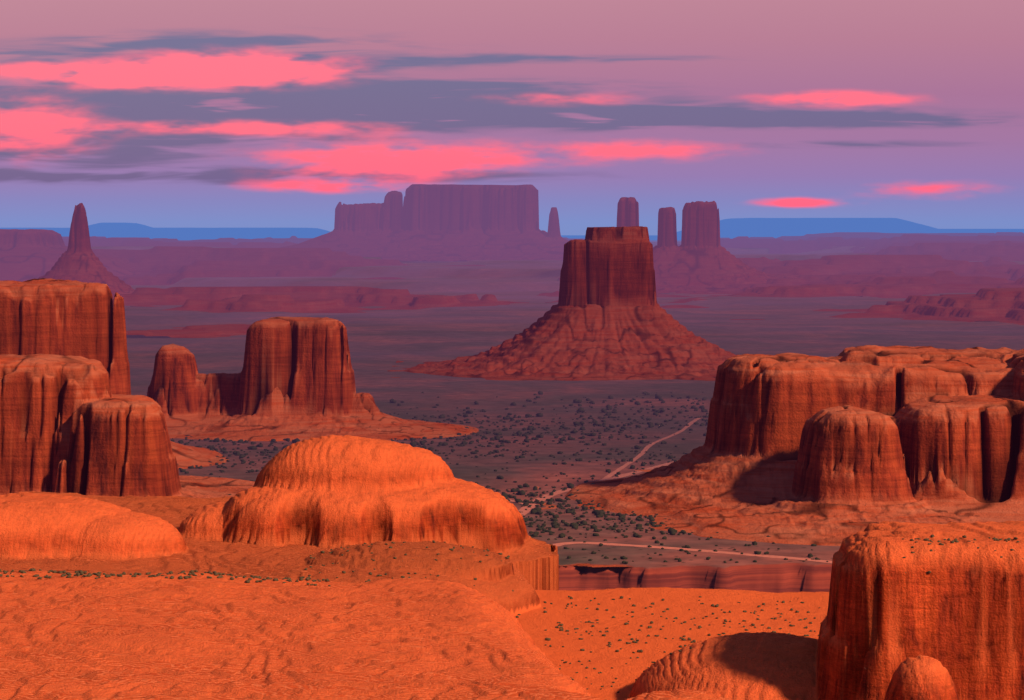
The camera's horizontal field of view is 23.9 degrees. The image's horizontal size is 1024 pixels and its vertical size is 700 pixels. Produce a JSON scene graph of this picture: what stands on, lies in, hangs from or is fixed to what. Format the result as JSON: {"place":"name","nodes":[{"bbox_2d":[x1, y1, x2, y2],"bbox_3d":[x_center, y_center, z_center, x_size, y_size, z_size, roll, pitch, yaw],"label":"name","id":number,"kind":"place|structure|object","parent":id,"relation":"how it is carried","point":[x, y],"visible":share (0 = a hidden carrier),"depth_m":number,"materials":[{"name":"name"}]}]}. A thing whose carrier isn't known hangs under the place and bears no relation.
{"place":"outdoors","nodes":[
{"label":"outdoors","id":0,"kind":"place"},
{"bbox_2d":[0,278,254,497],"bbox_3d":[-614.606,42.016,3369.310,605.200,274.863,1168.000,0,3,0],"label":"cliffs","id":1,"kind":"structure","parent":0,"point":[76,416],"depth_m":3012.71,"materials":[{"name":"stone"}]},
{"bbox_2d":[0,435,1023,699],"bbox_3d":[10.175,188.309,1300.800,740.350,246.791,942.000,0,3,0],"label":"foreground rock formation","id":2,"kind":"object","parent":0,"point":[894,625],"visible":0.99,"depth_m":1134.16,"materials":[{"name":"orange stone"}]},
{"bbox_2d":[0,534,1022,692],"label":"sagebrush","id":3,"kind":"object","parent":2,"relation":"on","point":[98,574],"visible":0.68,"depth_m":1273.38,"materials":[{"name":"green plant"}]},
{"bbox_2d":[0,218,1023,239],"bbox_3d":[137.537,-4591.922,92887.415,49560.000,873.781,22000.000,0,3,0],"label":"mountains","id":4,"kind":"structure","parent":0,"point":[731,228],"depth_m":86656.81,"materials":[{"name":"blue stone"}]},
{"bbox_2d":[0,0,1023,234],"label":"sky","id":5,"kind":"structure","parent":0,"point":[151,113],"materials":[{"name":"purple"}]},
{"bbox_2d":[21,240,1023,592],"bbox_3d":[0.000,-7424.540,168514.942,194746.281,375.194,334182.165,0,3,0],"label":"ground","id":6,"kind":"structure","parent":0,"point":[381,342],"depth_m":5692.42,"materials":[{"name":"brown soil"}]},
{"bbox_2d":[0,229,140,280],"bbox_3d":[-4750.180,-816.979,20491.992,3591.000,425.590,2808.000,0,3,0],"label":"mesa","id":7,"kind":"structure","parent":6,"relation":"on","point":[27,254],"depth_m":19837.94,"materials":[{"name":"purple stone"}]},
{"bbox_2d":[38,203,134,293],"bbox_3d":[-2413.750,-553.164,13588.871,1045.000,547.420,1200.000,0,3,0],"label":"spire","id":8,"kind":"structure","parent":6,"relation":"on","point":[78,260],"depth_m":13493.86,"materials":[{"name":"purple stone"}]},
{"bbox_2d":[147,316,478,440],"bbox_3d":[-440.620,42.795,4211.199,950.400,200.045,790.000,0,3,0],"label":"butte","id":9,"kind":"object","parent":6,"relation":"on","point":[294,379],"visible":0.8,"depth_m":4174.36,"materials":[{"name":"red stone"}]},
{"bbox_2d":[280,184,568,261],"bbox_3d":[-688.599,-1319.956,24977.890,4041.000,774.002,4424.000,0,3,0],"label":"mesa","id":10,"kind":"structure","parent":6,"relation":"on","point":[438,222],"depth_m":24508.65,"materials":[{"name":"purple stone"}]},
{"bbox_2d":[171,391,827,563],"bbox_3d":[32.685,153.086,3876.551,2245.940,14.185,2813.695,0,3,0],"label":"valley shrubs","id":11,"kind":"object","parent":6,"relation":"on","point":[596,513],"visible":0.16,"depth_m":3757.11,"materials":[{"name":"green plant"}]},
{"bbox_2d":[62,232,1023,337],"bbox_3d":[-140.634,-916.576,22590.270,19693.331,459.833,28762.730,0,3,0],"label":"mesas","id":12,"kind":"structure","parent":6,"relation":"on","point":[912,268],"depth_m":17351.48,"materials":[{"name":"purple stone"}]},
{"bbox_2d":[388,226,736,380],"bbox_3d":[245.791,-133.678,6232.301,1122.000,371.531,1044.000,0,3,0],"label":"butte","id":13,"kind":"object","parent":6,"relation":"on","point":[607,317],"visible":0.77,"depth_m":6087.87,"materials":[{"name":"red stone"}]},
{"bbox_2d":[537,345,1023,566],"bbox_3d":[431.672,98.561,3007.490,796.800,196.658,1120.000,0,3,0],"label":"mesa","id":14,"kind":"structure","parent":6,"relation":"on","point":[800,449],"depth_m":2904.59,"materials":[{"name":"stone"}]},
{"bbox_2d":[518,460,677,515],"bbox_3d":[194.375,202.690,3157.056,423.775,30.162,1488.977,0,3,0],"label":"dirt road","id":15,"kind":"structure","parent":0,"point":[522,510],"depth_m":3177.43,"materials":[{"name":"beige soil"}]},
{"bbox_2d":[599,417,702,480],"bbox_3d":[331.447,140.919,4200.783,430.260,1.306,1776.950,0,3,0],"label":"dirt road","id":16,"kind":"structure","parent":0,"point":[643,452],"depth_m":3799.14,"materials":[{"name":"soil"}]},
{"bbox_2d":[553,542,831,562],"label":"dirt road","id":17,"kind":"structure","parent":0,"point":[688,549],"depth_m":2586.95,"materials":[{"name":"beige soil"}]},
{"bbox_2d":[558,197,853,293],"bbox_3d":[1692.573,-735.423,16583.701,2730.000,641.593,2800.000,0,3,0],"label":"distant buttes","id":18,"kind":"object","parent":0,"point":[700,259],"depth_m":16305.18,"materials":[{"name":"purple stone"}]}
]}

